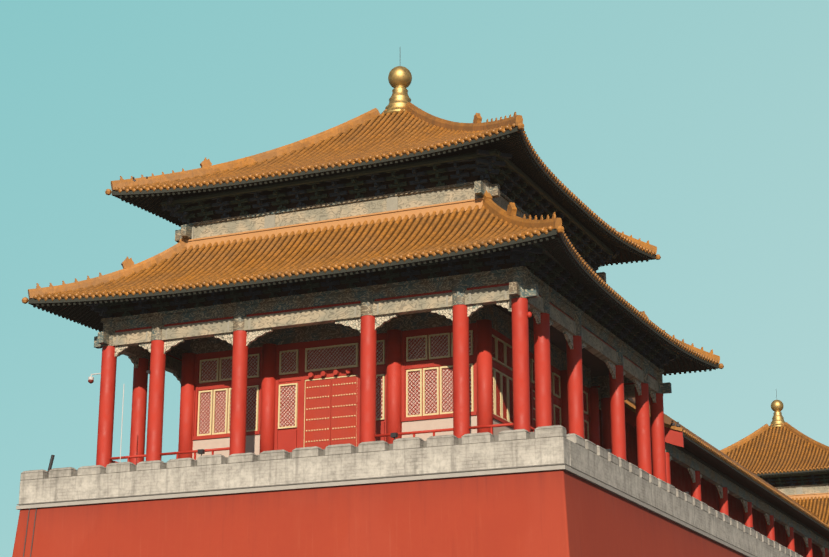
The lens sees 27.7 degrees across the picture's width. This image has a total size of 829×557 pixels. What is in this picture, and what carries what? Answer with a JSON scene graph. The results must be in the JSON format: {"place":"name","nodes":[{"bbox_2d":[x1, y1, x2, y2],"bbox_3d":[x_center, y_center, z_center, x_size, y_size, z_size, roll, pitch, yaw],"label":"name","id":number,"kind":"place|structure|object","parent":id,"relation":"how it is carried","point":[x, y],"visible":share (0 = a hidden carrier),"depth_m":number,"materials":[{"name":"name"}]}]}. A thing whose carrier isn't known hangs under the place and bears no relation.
{"place":"outdoors","nodes":[
{"label":"outdoors","id":0,"kind":"place"},
{"bbox_2d":[177,112,503,262],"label":"roof tiles","id":1,"kind":"object","parent":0,"point":[371,228],"depth_m":59.47,"materials":[{"name":"orange tile"}]},
{"bbox_2d":[185,198,498,249],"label":"roof ridge","id":2,"kind":"structure","parent":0,"point":[361,219],"depth_m":60.94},
{"bbox_2d":[32,131,707,376],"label":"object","id":3,"kind":"object","parent":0,"point":[597,365],"visible":0.02,"depth_m":61.41,"materials":[{"name":"black wood"}]},
{"bbox_2d":[28,126,718,375],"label":"roof eaves","id":4,"kind":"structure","parent":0,"point":[509,141],"depth_m":60.34,"materials":[{"name":"brown wood"}]},
{"bbox_2d":[199,332,557,433],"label":"lattice panels","id":5,"kind":"object","parent":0,"point":[380,381],"visible":0.19,"depth_m":59.92,"materials":[{"name":"beige wood"}]},
{"bbox_2d":[12,470,745,556],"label":"red wall","id":6,"kind":"structure","parent":0,"point":[557,513],"depth_m":53.81,"materials":[{"name":"paint"}]},
{"bbox_2d":[23,508,36,556],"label":"cables","id":7,"kind":"object","parent":6,"relation":"attached to","point":[33,532],"depth_m":58.25,"materials":[{"name":"black metal"}]},
{"bbox_2d":[16,465,754,556],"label":"string course","id":8,"kind":"object","parent":6,"relation":"on","point":[520,470],"visible":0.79,"depth_m":55.03,"materials":[{"name":"stone"}]},
{"bbox_2d":[17,463,756,556],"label":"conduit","id":9,"kind":"object","parent":8,"relation":"on","point":[396,476],"visible":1,"depth_m":55.09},
{"bbox_2d":[19,425,802,556],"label":"parapet","id":10,"kind":"structure","parent":8,"relation":"on","point":[555,444],"depth_m":55.32,"materials":[{"name":"grey stone"}]},
{"bbox_2d":[77,432,534,470],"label":"parapet","id":11,"kind":"structure","parent":10,"relation":"on","point":[532,435],"depth_m":53.91,"materials":[{"name":"grey stone"}]},
{"bbox_2d":[48,433,753,528],"bbox_3d":[4.231,7.524,62.231,32.730,0.864,12.337,9,-19,-29],"label":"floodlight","id":12,"kind":"object","parent":10,"relation":"attached to","point":[202,451],"visible":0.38,"depth_m":56.84,"materials":[{"name":"black metal"}]},
{"bbox_2d":[96,297,666,482],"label":"columns","id":13,"kind":"structure","parent":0,"point":[613,423],"depth_m":59.06,"materials":[{"name":"red wood"}]},
{"bbox_2d":[88,373,100,379],"bbox_3d":[-11.667,3.588,61.396,0.580,0.232,0.200,-7,-18,23],"label":"security camera","id":14,"kind":"object","parent":13,"relation":"attached to","point":[91,377],"visible":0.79,"depth_m":61.39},
{"bbox_2d":[83,149,679,368],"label":"brackets","id":15,"kind":"object","parent":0,"point":[358,190],"visible":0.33,"depth_m":60.90,"materials":[{"name":"black wood"}]},
{"bbox_2d":[94,180,671,397],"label":"beams","id":16,"kind":"structure","parent":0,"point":[524,282],"depth_m":59.77,"materials":[{"name":"grey wood"}]},
{"bbox_2d":[112,185,658,398],"bbox_3d":[-0.592,1.281,66.051,16.340,4.950,16.340,-7,-18,23],"label":"frieze panel","id":17,"kind":"object","parent":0,"point":[596,346],"visible":0.25,"depth_m":59.92,"materials":[{"name":"grey paint"}]},
{"bbox_2d":[115,283,655,453],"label":"building wall","id":18,"kind":"structure","parent":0,"point":[289,439],"depth_m":59.92,"materials":[{"name":"red wood"}]},
{"bbox_2d":[192,415,512,459],"bbox_3d":[-0.592,7.722,64.170,11.800,1.930,11.800,-7,-18,23],"label":"lower wall panel","id":19,"kind":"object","parent":18,"relation":"attached to","point":[252,443],"depth_m":58.06,"materials":[{"name":"white paint"}]},
{"bbox_2d":[197,330,588,446],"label":"window frames","id":20,"kind":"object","parent":18,"relation":"attached to","point":[228,404],"visible":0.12,"depth_m":59.65,"materials":[{"name":"wood"}]},
{"bbox_2d":[199,333,587,439],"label":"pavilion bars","id":21,"kind":"object","parent":18,"relation":"attached to","point":[509,363],"visible":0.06,"depth_m":59.99,"materials":[{"name":"wood"}]},
{"bbox_2d":[304,376,535,448],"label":"door","id":22,"kind":"structure","parent":18,"relation":"in","point":[330,412],"depth_m":59.50,"materials":[{"name":"red wood"}]},
{"bbox_2d":[115,300,655,409],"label":"brackets","id":23,"kind":"object","parent":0,"point":[354,324],"visible":0.29,"depth_m":59.07,"materials":[{"name":"wood"}]},
{"bbox_2d":[116,182,657,391],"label":"blocks","id":24,"kind":"structure","parent":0,"point":[392,204],"depth_m":60.34,"materials":[{"name":"wood"}]},
{"bbox_2d":[0,0,828,556],"label":"sky","id":25,"kind":"structure","parent":0,"point":[697,130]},
{"bbox_2d":[599,409,827,538],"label":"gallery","id":26,"kind":"object","parent":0,"point":[626,429],"visible":0.02,"depth_m":71.83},
{"bbox_2d":[624,398,828,528],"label":"roof tiles","id":27,"kind":"object","parent":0,"point":[733,464],"visible":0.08,"depth_m":80.00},
{"bbox_2d":[625,398,818,518],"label":"gallery ridge","id":28,"kind":"structure","parent":27,"relation":"on","point":[667,421],"depth_m":90.22,"materials":[{"name":"tile"}]},
{"bbox_2d":[625,407,828,556],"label":"gallery wall","id":29,"kind":"structure","parent":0,"point":[680,477],"depth_m":82.56,"materials":[{"name":"red paint"}]},
{"bbox_2d":[665,442,828,552],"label":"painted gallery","id":30,"kind":"object","parent":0,"point":[681,458],"visible":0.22,"depth_m":82.31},
{"bbox_2d":[665,452,828,556],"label":"columns","id":31,"kind":"structure","parent":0,"point":[723,506],"depth_m":83.75,"materials":[{"name":"red wood"}]},
{"bbox_2d":[670,456,828,556],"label":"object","id":32,"kind":"object","parent":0,"point":[720,490],"visible":0.58,"depth_m":83.78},
{"bbox_2d":[671,432,828,541],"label":"eave","id":33,"kind":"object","parent":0,"point":[740,485],"depth_m":82.00,"materials":[{"name":"brown wood"}]},
{"bbox_2d":[682,437,828,538],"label":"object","id":34,"kind":"object","parent":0,"point":[704,456],"visible":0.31,"depth_m":85.94,"materials":[{"name":"brown wood"}]},
{"bbox_2d":[727,427,828,523],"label":"roof","id":35,"kind":"structure","parent":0,"point":[784,460],"depth_m":125.71,"materials":[{"name":"orange tile"}]},
{"bbox_2d":[725,423,828,524],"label":"roof tile ribs","id":36,"kind":"object","parent":35,"relation":"on","point":[784,463],"visible":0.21,"depth_m":125.02,"materials":[{"name":"orange tile"}]},
{"bbox_2d":[720,422,828,453],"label":"roof ridge","id":37,"kind":"structure","parent":36,"relation":"on","point":[786,425],"depth_m":128.48,"materials":[{"name":"tile"}]},
{"bbox_2d":[769,400,784,427],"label":"finial","id":38,"kind":"object","parent":36,"relation":"on","point":[777,406],"visible":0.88,"depth_m":130.60,"materials":[{"name":"gold metal"}]},
{"bbox_2d":[761,474,819,485],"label":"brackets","id":39,"kind":"object","parent":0,"point":[791,479],"visible":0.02,"depth_m":122.60,"materials":[{"name":"wood"}]},
{"bbox_2d":[755,468,828,476],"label":"eave edge","id":40,"kind":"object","parent":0,"point":[791,472],"depth_m":121.69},
{"bbox_2d":[758,471,828,486],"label":"eave underside","id":41,"kind":"object","parent":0,"point":[801,477],"visible":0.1,"depth_m":122.34,"materials":[{"name":"brown wood"}]},
{"bbox_2d":[762,470,828,486],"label":"brackets","id":42,"kind":"object","parent":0,"point":[797,483],"depth_m":122.92,"materials":[{"name":"wood"}]},
{"bbox_2d":[796,487,802,494],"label":"pavilion band light","id":43,"kind":"object","parent":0,"point":[799,490],"depth_m":122.57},
{"bbox_2d":[776,485,828,494],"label":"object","id":44,"kind":"object","parent":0,"point":[809,489],"depth_m":122.34,"materials":[{"name":"beige paint"}]},
{"bbox_2d":[775,483,828,487],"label":"beam","id":45,"kind":"structure","parent":44,"relation":"on","point":[802,485],"depth_m":122.53,"materials":[{"name":"grey wood"}]},
{"bbox_2d":[787,493,828,499],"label":"roof ridge","id":46,"kind":"structure","parent":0,"point":[802,496],"depth_m":122.10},
{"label":"platform paving","id":47,"kind":"structure","parent":0,"visible":0},
{"bbox_2d":[120,385,123,461],"bbox_3d":[-10.874,5.624,60.678,0.312,4.000,2.422,9,-19,-29],"label":"pole","id":48,"kind":"object","parent":47,"relation":"on","point":[121,425],"visible":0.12,"depth_m":59.64,"materials":[{"name":"grey metal"}]},
{"bbox_2d":[33,106,717,364],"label":"roof","id":49,"kind":"structure","parent":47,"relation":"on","point":[379,141],"depth_m":60.30,"materials":[{"name":"orange tile"}]},
{"bbox_2d":[22,102,723,368],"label":"roof ridges","id":50,"kind":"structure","parent":49,"relation":"on","point":[509,216],"depth_m":63.11,"materials":[{"name":"tile"}]},
{"bbox_2d":[132,176,680,426],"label":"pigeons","id":51,"kind":"object","parent":50,"relation":"on","point":[671,424],"visible":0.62,"depth_m":70.34,"materials":[{"name":"grey"}]},
{"bbox_2d":[381,66,411,114],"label":"finial","id":52,"kind":"object","parent":49,"relation":"on","point":[399,78],"visible":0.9,"depth_m":68.37,"materials":[{"name":"gold metal"}]}
]}

